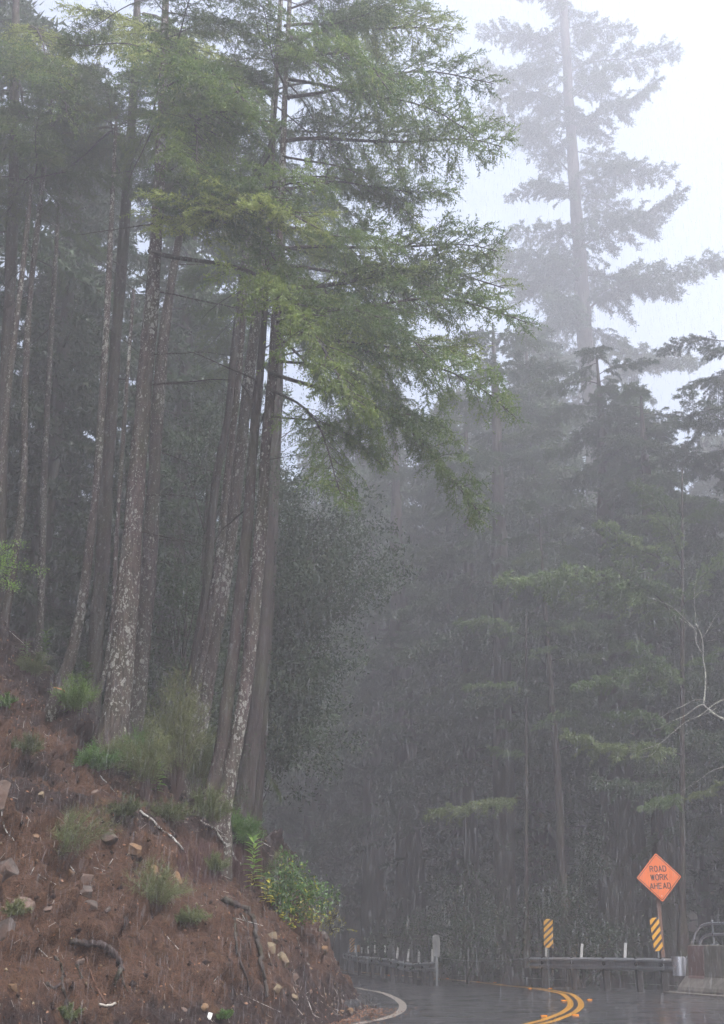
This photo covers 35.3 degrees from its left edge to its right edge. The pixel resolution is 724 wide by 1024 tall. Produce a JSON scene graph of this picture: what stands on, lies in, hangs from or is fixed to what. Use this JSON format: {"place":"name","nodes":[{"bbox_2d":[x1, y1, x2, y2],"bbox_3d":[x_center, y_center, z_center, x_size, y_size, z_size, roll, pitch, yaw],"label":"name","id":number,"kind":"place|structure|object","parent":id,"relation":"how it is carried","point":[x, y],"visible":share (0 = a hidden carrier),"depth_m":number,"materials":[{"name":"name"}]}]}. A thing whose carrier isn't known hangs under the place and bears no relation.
{"place":"outdoors","nodes":[
{"label":"outdoors","id":0,"kind":"place"},
{"bbox_2d":[0,619,366,1023],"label":"hillside ground","id":1,"kind":"structure","parent":0,"point":[70,900],"depth_m":16.03,"materials":[{"name":"soil"}]},
{"bbox_2d":[0,780,10,809],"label":"stone","id":2,"kind":"object","parent":1,"relation":"on","point":[4,787],"visible":1,"depth_m":14.69,"materials":[{"name":"brown stone"}]},
{"bbox_2d":[0,918,15,940],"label":"stone","id":3,"kind":"object","parent":1,"relation":"on","point":[7,924],"visible":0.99,"depth_m":13.21,"materials":[{"name":"stone"}]},
{"bbox_2d":[0,858,18,882],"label":"stone","id":4,"kind":"object","parent":1,"relation":"on","point":[8,867],"visible":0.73,"depth_m":14.34,"materials":[{"name":"beige stone"}]},
{"bbox_2d":[0,896,32,917],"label":"broom bush","id":5,"kind":"object","parent":1,"relation":"on","point":[16,906],"visible":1,"depth_m":13.47,"materials":[{"name":"green plant"}]},
{"bbox_2d":[0,537,48,592],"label":"leafy bush","id":6,"kind":"object","parent":1,"relation":"on","point":[3,566],"visible":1,"depth_m":23.05,"materials":[{"name":"green plant"}]},
{"bbox_2d":[11,729,44,759],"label":"broom bush","id":7,"kind":"object","parent":1,"relation":"on","point":[29,742],"visible":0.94,"depth_m":17.68,"materials":[{"name":"green plant"}]},
{"bbox_2d":[13,648,53,682],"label":"broom bush","id":8,"kind":"object","parent":1,"relation":"on","point":[35,667],"visible":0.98,"depth_m":22.45,"materials":[{"name":"green plant"}]},
{"bbox_2d":[0,0,107,610],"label":"fir tree","id":9,"kind":"object","parent":1,"relation":"on","point":[33,65],"visible":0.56,"depth_m":30.73,"materials":[{"name":"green plant"}]},
{"bbox_2d":[44,687,64,721],"bbox_3d":[-5.405,3.384,19.904,0.365,0.636,0.305,0,-20,0],"label":"tree stump","id":10,"kind":"object","parent":1,"relation":"on","point":[51,709],"visible":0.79,"depth_m":19.81,"materials":[{"name":"grey wood"}]},
{"bbox_2d":[57,1001,85,1023],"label":"broom bush","id":11,"kind":"object","parent":1,"relation":"on","point":[68,1014],"visible":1,"depth_m":13.08,"materials":[{"name":"green plant"}]},
{"bbox_2d":[0,44,143,628],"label":"fir tree","id":12,"kind":"object","parent":1,"relation":"on","point":[5,612],"visible":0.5,"depth_m":29.78,"materials":[{"name":"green plant"}]},
{"bbox_2d":[48,671,102,718],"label":"broom bush","id":13,"kind":"object","parent":1,"relation":"on","point":[74,698],"visible":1,"depth_m":19.75,"materials":[{"name":"green plant"}]},
{"bbox_2d":[0,109,152,516],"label":"fir tree","id":14,"kind":"object","parent":1,"relation":"on","point":[28,204],"visible":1,"depth_m":29.47,"materials":[{"name":"green plant"}]},
{"bbox_2d":[0,130,154,652],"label":"fir tree","id":15,"kind":"object","parent":1,"relation":"on","point":[43,523],"visible":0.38,"depth_m":34.36,"materials":[{"name":"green plant"}]},
{"bbox_2d":[43,799,128,871],"bbox_3d":[-3.703,4.334,15.351,1.190,0.994,1.278,0,-20,0],"label":"broom bush","id":16,"kind":"object","parent":1,"relation":"on","point":[67,836],"visible":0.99,"depth_m":15.35,"materials":[{"name":"green plant"}]},
{"bbox_2d":[0,61,191,704],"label":"conifer tree","id":17,"kind":"object","parent":1,"relation":"on","point":[66,384],"visible":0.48,"depth_m":41.99,"materials":[{"name":"green plant"}]},
{"bbox_2d":[69,938,124,970],"bbox_3d":[-3.277,5.530,14.195,0.225,0.428,0.824,-18,-27,40],"label":"exposed root","id":18,"kind":"object","parent":1,"relation":"on","point":[110,950],"visible":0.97,"depth_m":14.16,"materials":[{"name":"wood"}]},
{"bbox_2d":[71,740,124,777],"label":"broom bush","id":19,"kind":"object","parent":1,"relation":"on","point":[93,757],"visible":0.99,"depth_m":18.59,"materials":[{"name":"green plant"}]},
{"bbox_2d":[88,255,136,714],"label":"fir tree","id":20,"kind":"object","parent":1,"relation":"on","point":[103,677],"visible":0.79,"depth_m":26.76,"materials":[{"name":"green plant"}]},
{"bbox_2d":[92,728,134,778],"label":"broom bush","id":21,"kind":"object","parent":1,"relation":"on","point":[112,748],"visible":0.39,"depth_m":19.39,"materials":[{"name":"green plant"}]},
{"bbox_2d":[13,55,230,691],"bbox_3d":[-6.346,-2.740,28.824,5.049,17.251,5.599,12,-24,-30],"label":"fir tree","id":22,"kind":"object","parent":1,"relation":"on","point":[69,662],"visible":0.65,"depth_m":29.31,"materials":[{"name":"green plant"}]},
{"bbox_2d":[102,791,148,822],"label":"broom bush","id":23,"kind":"object","parent":1,"relation":"on","point":[128,809],"visible":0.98,"depth_m":16.86,"materials":[{"name":"green plant"}]},
{"bbox_2d":[109,723,161,778],"bbox_3d":[-3.932,4.111,19.698,1.081,1.032,1.110,0,-20,0],"label":"broom bush","id":24,"kind":"object","parent":1,"relation":"on","point":[137,751],"visible":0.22,"depth_m":19.58,"materials":[{"name":"green plant"}]},
{"bbox_2d":[111,711,182,799],"bbox_3d":[-3.488,3.993,18.633,1.204,1.398,1.120,14,-24,-33],"label":"broom bush","id":25,"kind":"object","parent":1,"relation":"on","point":[150,757],"visible":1,"depth_m":18.62,"materials":[{"name":"green plant"}]},
{"bbox_2d":[37,0,273,716],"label":"fir tree","id":26,"kind":"object","parent":1,"relation":"on","point":[134,74],"visible":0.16,"depth_m":31.03,"materials":[{"name":"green plant"}]},
{"bbox_2d":[123,851,197,916],"bbox_3d":[-2.888,5.236,16.046,1.223,0.890,1.172,0,-20,0],"label":"broom bush","id":27,"kind":"object","parent":1,"relation":"on","point":[151,889],"visible":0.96,"depth_m":15.94,"materials":[{"name":"green plant"}]},
{"bbox_2d":[83,506,259,808],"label":"oak tree","id":28,"kind":"object","parent":1,"relation":"on","point":[183,652],"visible":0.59,"depth_m":30.48,"materials":[{"name":"green plant"}]},
{"bbox_2d":[148,794,198,826],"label":"broom bush","id":29,"kind":"object","parent":1,"relation":"on","point":[174,810],"visible":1,"depth_m":17.90,"materials":[{"name":"green plant"}]},
{"bbox_2d":[143,663,219,799],"bbox_3d":[-3.279,3.798,20.052,1.418,2.490,1.458,-16,-26,37],"label":"broom bush","id":30,"kind":"object","parent":1,"relation":"on","point":[183,722],"visible":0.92,"depth_m":19.97,"materials":[{"name":"green plant"}]},
{"bbox_2d":[0,656,364,1023],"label":"pebbles","id":31,"kind":"object","parent":1,"relation":"on","point":[114,991],"visible":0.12,"depth_m":16.80,"materials":[{"name":"stone"}]},
{"bbox_2d":[0,639,370,1014],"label":"rubble","id":32,"kind":"object","parent":1,"relation":"on","point":[204,1007],"visible":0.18,"depth_m":18.59,"materials":[{"name":"stone"}]},
{"bbox_2d":[0,624,373,1023],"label":"leaf litter","id":33,"kind":"object","parent":1,"relation":"on","point":[159,876],"visible":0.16,"depth_m":16.78,"materials":[{"name":"brown plant"}]},
{"bbox_2d":[0,624,376,1023],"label":"soil clods","id":34,"kind":"object","parent":1,"relation":"on","point":[132,983],"visible":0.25,"depth_m":16.54,"materials":[{"name":"brown soil"}]},
{"bbox_2d":[173,903,212,927],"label":"broom bush","id":35,"kind":"object","parent":1,"relation":"on","point":[194,915],"visible":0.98,"depth_m":16.08,"materials":[{"name":"green plant"}]},
{"bbox_2d":[48,92,342,804],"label":"conifer tree","id":36,"kind":"object","parent":1,"relation":"on","point":[184,367],"visible":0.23,"depth_m":47.55,"materials":[{"name":"green plant"}]},
{"bbox_2d":[176,717,216,803],"bbox_3d":[-3.039,4.533,20.974,1.204,1.664,1.226,0,-20,0],"label":"broom bush","id":37,"kind":"object","parent":1,"relation":"on","point":[204,763],"visible":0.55,"depth_m":20.85,"materials":[{"name":"green plant"}]},
{"bbox_2d":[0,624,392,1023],"bbox_3d":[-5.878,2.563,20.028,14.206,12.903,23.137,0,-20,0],"label":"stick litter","id":38,"kind":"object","parent":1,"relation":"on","point":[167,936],"visible":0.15,"depth_m":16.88,"materials":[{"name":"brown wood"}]},
{"bbox_2d":[105,89,290,739],"bbox_3d":[-4.699,-1.946,28.811,3.610,18.539,5.307,18,-27,-40],"label":"fir tree","id":39,"kind":"object","parent":1,"relation":"on","point":[146,605],"visible":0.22,"depth_m":28.21,"materials":[{"name":"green plant"}]},
{"bbox_2d":[185,779,240,832],"bbox_3d":[-2.515,4.906,19.044,0.914,0.886,1.000,-17,-26,38],"label":"broom bush","id":40,"kind":"object","parent":1,"relation":"on","point":[209,807],"visible":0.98,"depth_m":18.93,"materials":[{"name":"green plant"}]},
{"bbox_2d":[201,848,230,875],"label":"broom bush","id":41,"kind":"object","parent":1,"relation":"on","point":[216,863],"visible":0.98,"depth_m":18.18,"materials":[{"name":"green plant"}]},
{"bbox_2d":[49,0,389,768],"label":"fir tree","id":42,"kind":"object","parent":1,"relation":"on","point":[241,206],"visible":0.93,"depth_m":22.13,"materials":[{"name":"green plant"}]},
{"bbox_2d":[175,836,265,901],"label":"hanging roots","id":43,"kind":"object","parent":1,"relation":"hanging from","point":[239,871],"visible":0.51,"depth_m":18.51,"materials":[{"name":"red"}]},
{"bbox_2d":[220,895,268,996],"bbox_3d":[-1.877,6.596,17.338,0.724,1.415,1.530,5,-21,-13],"label":"exposed root","id":44,"kind":"object","parent":1,"relation":"on","point":[230,901],"visible":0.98,"depth_m":17.24,"materials":[{"name":"wood"}]},
{"bbox_2d":[231,811,265,850],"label":"broom bush","id":45,"kind":"object","parent":1,"relation":"on","point":[242,836],"visible":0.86,"depth_m":19.91,"materials":[{"name":"green plant"}]},
{"bbox_2d":[147,133,353,773],"bbox_3d":[-3.437,-0.802,30.086,5.489,19.328,4.537,16,-26,-36],"label":"fir tree","id":46,"kind":"object","parent":1,"relation":"on","point":[210,536],"visible":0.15,"depth_m":30.27,"materials":[{"name":"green plant"}]},
{"bbox_2d":[240,833,263,901],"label":"sapling","id":47,"kind":"object","parent":1,"relation":"on","point":[254,838],"visible":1,"depth_m":19.27,"materials":[{"name":"green plant"}]},
{"bbox_2d":[168,147,373,793],"bbox_3d":[-2.436,-0.932,27.011,5.565,17.239,3.938,0,-20,0],"label":"fir tree","id":48,"kind":"object","parent":1,"relation":"on","point":[210,611],"visible":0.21,"depth_m":26.95,"materials":[{"name":"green plant"}]},
{"bbox_2d":[153,0,417,817],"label":"fir tree","id":49,"kind":"object","parent":1,"relation":"on","point":[216,769],"visible":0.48,"depth_m":22.65,"materials":[{"name":"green plant"}]},
{"bbox_2d":[256,845,344,930],"bbox_3d":[-1.075,6.535,19.816,1.582,1.436,1.119,0,-20,0],"label":"glossy bush","id":50,"kind":"object","parent":1,"relation":"on","point":[281,888],"visible":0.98,"depth_m":19.68,"materials":[{"name":"green plant"}]},
{"bbox_2d":[166,0,444,794],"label":"fir tree","id":51,"kind":"object","parent":1,"relation":"on","point":[234,507],"visible":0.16,"depth_m":28.84,"materials":[{"name":"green plant"}]},
{"bbox_2d":[316,910,356,949],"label":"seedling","id":52,"kind":"object","parent":1,"relation":"on","point":[330,921],"visible":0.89,"depth_m":24.56,"materials":[{"name":"green plant"}]},
{"bbox_2d":[182,0,547,880],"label":"fir tree","id":53,"kind":"object","parent":1,"relation":"on","point":[380,312],"visible":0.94,"depth_m":23.53,"materials":[{"name":"green plant"}]},
{"bbox_2d":[0,0,723,615],"label":"sky","id":54,"kind":"structure","parent":0,"point":[682,123],"materials":[{"name":"white"}]},
{"bbox_2d":[300,783,722,987],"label":"ground","id":55,"kind":"structure","parent":0,"point":[355,925],"depth_m":99.41,"materials":[{"name":"grey"}]},
{"bbox_2d":[0,0,113,334],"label":"conifer tree","id":56,"kind":"object","parent":55,"relation":"on","point":[26,13],"visible":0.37,"depth_m":40.45,"materials":[{"name":"green plant"}]},
{"bbox_2d":[6,267,107,665],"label":"conifer tree","id":57,"kind":"object","parent":55,"relation":"on","point":[28,557],"visible":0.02,"depth_m":58.26,"materials":[{"name":"green plant"}]},
{"bbox_2d":[5,124,182,715],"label":"conifer tree","id":58,"kind":"object","parent":55,"relation":"on","point":[67,605],"visible":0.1,"depth_m":50.52,"materials":[{"name":"green plant"}]},
{"bbox_2d":[80,280,257,730],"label":"conifer tree","id":59,"kind":"object","parent":55,"relation":"on","point":[217,523],"depth_m":58.96,"materials":[{"name":"green plant"}]},
{"bbox_2d":[101,291,287,845],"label":"conifer tree","id":60,"kind":"object","parent":55,"relation":"on","point":[197,525],"visible":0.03,"depth_m":54.16,"materials":[{"name":"green plant"}]},
{"bbox_2d":[112,361,368,783],"bbox_3d":[-3.650,2.719,34.465,9.569,16.261,6.329,0,-20,0],"label":"oak tree","id":61,"kind":"object","parent":55,"relation":"on","point":[207,477],"visible":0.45,"depth_m":35.65,"materials":[{"name":"green plant"}]},
{"bbox_2d":[205,434,321,817],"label":"conifer tree","id":62,"kind":"object","parent":55,"relation":"on","point":[295,784],"depth_m":92.09,"materials":[{"name":"green plant"}]},
{"bbox_2d":[175,168,394,824],"bbox_3d":[-2.954,0.110,35.440,6.966,24.974,6.615,7,-22,-19],"label":"redwood tree","id":63,"kind":"object","parent":55,"relation":"on","point":[247,772],"visible":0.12,"depth_m":34.11,"materials":[{"name":"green plant"}]},
{"bbox_2d":[178,231,393,827],"bbox_3d":[-2.272,1.101,35.438,7.597,24.759,6.586,0,-20,0],"label":"redwood tree","id":64,"kind":"object","parent":55,"relation":"on","point":[259,791],"visible":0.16,"depth_m":36.60,"materials":[{"name":"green plant"}]},
{"bbox_2d":[263,502,351,876],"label":"conifer tree","id":65,"kind":"object","parent":55,"relation":"on","point":[283,814],"visible":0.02,"depth_m":93.94,"materials":[{"name":"green plant"}]},
{"bbox_2d":[198,464,430,825],"bbox_3d":[-1.989,6.204,35.855,7.005,17.504,7.758,4,-21,-11],"label":"oak tree","id":66,"kind":"object","parent":55,"relation":"on","point":[291,708],"visible":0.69,"depth_m":35.65,"materials":[{"name":"green plant"}]},
{"bbox_2d":[262,424,393,934],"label":"conifer tree","id":67,"kind":"object","parent":55,"relation":"on","point":[313,817],"visible":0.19,"depth_m":80.58,"materials":[{"name":"green plant"}]},
{"bbox_2d":[266,506,394,966],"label":"conifer tree","id":68,"kind":"object","parent":55,"relation":"on","point":[336,948],"depth_m":91.06,"materials":[{"name":"green plant"}]},
{"bbox_2d":[280,337,446,976],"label":"conifer tree","id":69,"kind":"object","parent":55,"relation":"on","point":[373,904],"visible":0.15,"depth_m":72.76,"materials":[{"name":"green plant"}]},
{"bbox_2d":[286,465,485,976],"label":"conifer tree","id":70,"kind":"object","parent":55,"relation":"on","point":[337,862],"visible":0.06,"depth_m":82.16,"materials":[{"name":"green plant"}]},
{"bbox_2d":[343,945,434,985],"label":"guardrail","id":71,"kind":"object","parent":55,"relation":"on","point":[373,961],"visible":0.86,"depth_m":44.33,"materials":[{"name":"metal"}]},
{"bbox_2d":[296,408,528,979],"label":"redwood tree","id":72,"kind":"object","parent":55,"relation":"on","point":[410,872],"visible":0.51,"depth_m":59.49,"materials":[{"name":"green plant"}]},
{"bbox_2d":[432,935,439,985],"bbox_3d":[2.513,15.252,38.306,0.245,1.906,0.071,0,-20,0],"label":"culvert paddle","id":73,"kind":"object","parent":55,"relation":"on","point":[436,946],"visible":0.9,"depth_m":38.43,"materials":[{"name":"metal"}]},
{"bbox_2d":[346,387,528,983],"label":"conifer tree","id":74,"kind":"object","parent":55,"relation":"on","point":[357,784],"visible":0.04,"depth_m":79.41,"materials":[{"name":"green plant"}]},
{"bbox_2d":[350,409,548,982],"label":"conifer tree","id":75,"kind":"object","parent":55,"relation":"on","point":[446,845],"visible":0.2,"depth_m":58.69,"materials":[{"name":"green plant"}]},
{"bbox_2d":[370,399,584,983],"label":"redwood tree","id":76,"kind":"object","parent":55,"relation":"on","point":[468,741],"visible":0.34,"depth_m":55.42,"materials":[{"name":"green plant"}]},
{"bbox_2d":[385,526,590,969],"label":"conifer tree","id":77,"kind":"object","parent":55,"relation":"on","point":[519,926],"visible":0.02,"depth_m":84.49,"materials":[{"name":"green plant"}]},
{"bbox_2d":[375,322,601,985],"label":"redwood tree","id":78,"kind":"object","parent":55,"relation":"on","point":[498,560],"visible":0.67,"depth_m":51.13,"materials":[{"name":"green plant"}]},
{"bbox_2d":[419,611,586,967],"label":"young redwood","id":79,"kind":"object","parent":55,"relation":"on","point":[466,810],"visible":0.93,"depth_m":40.64,"materials":[{"name":"green plant"}]},
{"bbox_2d":[424,328,596,986],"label":"redwood tree","id":80,"kind":"object","parent":55,"relation":"on","point":[543,499],"visible":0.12,"depth_m":59.09,"materials":[{"name":"green plant"}]},
{"bbox_2d":[395,407,650,985],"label":"conifer tree","id":81,"kind":"object","parent":55,"relation":"on","point":[528,979],"depth_m":74.80,"materials":[{"name":"green plant"}]},
{"bbox_2d":[543,919,552,987],"bbox_3d":[5.621,13.336,34.115,0.320,2.158,0.068,0,-20,0],"label":"object marker","id":82,"kind":"object","parent":55,"relation":"on","point":[548,932],"visible":0.94,"depth_m":34.29,"materials":[{"name":"yellow"}]},
{"bbox_2d":[426,320,694,987],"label":"conifer tree","id":83,"kind":"object","parent":55,"relation":"on","point":[552,353],"visible":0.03,"depth_m":74.84,"materials":[{"name":"green plant"}]},
{"bbox_2d":[424,373,721,986],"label":"conifer tree","id":84,"kind":"object","parent":55,"relation":"on","point":[548,817],"visible":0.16,"depth_m":55.28,"materials":[{"name":"green plant"}]},
{"bbox_2d":[471,498,678,986],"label":"understory tree","id":85,"kind":"object","parent":55,"relation":"on","point":[535,687],"visible":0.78,"depth_m":41.84,"materials":[{"name":"green plant"}]},
{"bbox_2d":[484,804,697,989],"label":"oak tree","id":86,"kind":"object","parent":55,"relation":"on","point":[579,933],"visible":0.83,"depth_m":36.72,"materials":[{"name":"green plant"}]},
{"bbox_2d":[468,0,723,984],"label":"redwood tree","id":87,"kind":"object","parent":55,"relation":"on","point":[552,278],"visible":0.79,"depth_m":99.70,"materials":[{"name":"green plant"}]},
{"bbox_2d":[490,468,723,956],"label":"young redwood","id":88,"kind":"object","parent":55,"relation":"on","point":[627,589],"visible":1,"depth_m":34.62,"materials":[{"name":"green plant"}]},
{"bbox_2d":[528,943,686,992],"bbox_3d":[6.495,12.728,31.395,0.423,1.594,8.647,6,-21,-17],"label":"guardrail","id":89,"kind":"object","parent":55,"relation":"on","point":[676,965],"visible":0.94,"depth_m":30.68,"materials":[{"name":"metal"}]},
{"bbox_2d":[649,917,663,972],"bbox_3d":[7.422,10.997,28.583,0.292,1.544,0.068,0,-20,0],"label":"object marker","id":90,"kind":"object","parent":89,"relation":"attached to","point":[656,935],"visible":1,"depth_m":28.67,"materials":[{"name":"yellow"}]},
{"bbox_2d":[495,345,723,988],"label":"redwood tree","id":91,"kind":"object","parent":55,"relation":"on","point":[617,894],"visible":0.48,"depth_m":45.88,"materials":[{"name":"green plant"}]},
{"bbox_2d":[528,392,723,977],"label":"conifer tree","id":92,"kind":"object","parent":55,"relation":"on","point":[693,559],"visible":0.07,"depth_m":53.38,"materials":[{"name":"green plant"}]},
{"bbox_2d":[531,380,723,989],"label":"redwood tree","id":93,"kind":"object","parent":55,"relation":"on","point":[698,730],"visible":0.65,"depth_m":44.75,"materials":[{"name":"green plant"}]},
{"bbox_2d":[587,330,723,862],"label":"redwood tree","id":94,"kind":"object","parent":55,"relation":"on","point":[660,784],"visible":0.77,"depth_m":43.76,"materials":[{"name":"green plant"}]},
{"bbox_2d":[637,854,680,956],"bbox_3d":[7.858,10.863,29.750,1.212,3.705,0.231,2,-20,-4],"label":"road work sign","id":95,"kind":"object","parent":55,"relation":"on","point":[658,877],"visible":0.96,"depth_m":30.08,"materials":[{"name":"orange metal"}]},
{"bbox_2d":[601,488,723,944],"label":"conifer tree","id":96,"kind":"object","parent":55,"relation":"on","point":[705,895],"visible":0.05,"depth_m":60.07,"materials":[{"name":"green plant"}]},
{"bbox_2d":[639,576,723,791],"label":"bare tree","id":97,"kind":"object","parent":55,"relation":"on","point":[712,712],"visible":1,"depth_m":31.16,"materials":[{"name":"grey plant"}]},
{"bbox_2d":[648,633,723,942],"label":"conifer tree","id":98,"kind":"object","parent":55,"relation":"on","point":[710,857],"visible":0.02,"depth_m":73.41,"materials":[{"name":"green plant"}]},
{"bbox_2d":[649,434,723,794],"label":"conifer tree","id":99,"kind":"object","parent":55,"relation":"on","point":[701,487],"visible":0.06,"depth_m":85.93,"materials":[{"name":"green plant"}]},
{"bbox_2d":[689,434,723,944],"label":"conifer tree","id":100,"kind":"object","parent":55,"relation":"on","point":[718,487],"visible":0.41,"depth_m":46.05,"materials":[{"name":"green plant"}]},
{"bbox_2d":[330,970,723,1023],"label":"road","id":101,"kind":"structure","parent":0,"point":[459,1003],"depth_m":22.43,"materials":[{"name":"grey asphalt"}]},
{"bbox_2d":[344,993,372,1009],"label":"asphalt kerb","id":102,"kind":"structure","parent":101,"relation":"on","point":[365,999],"depth_m":21.66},
{"bbox_2d":[325,1007,421,1023],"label":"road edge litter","id":103,"kind":"object","parent":101,"relation":"on","point":[374,1010],"visible":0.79,"depth_m":19.26,"materials":[{"name":"brown plant"}]},
{"bbox_2d":[663,919,723,997],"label":"concrete barrier","id":104,"kind":"object","parent":101,"relation":"on","point":[704,976],"visible":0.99,"depth_m":26.66,"materials":[{"name":"paint"}]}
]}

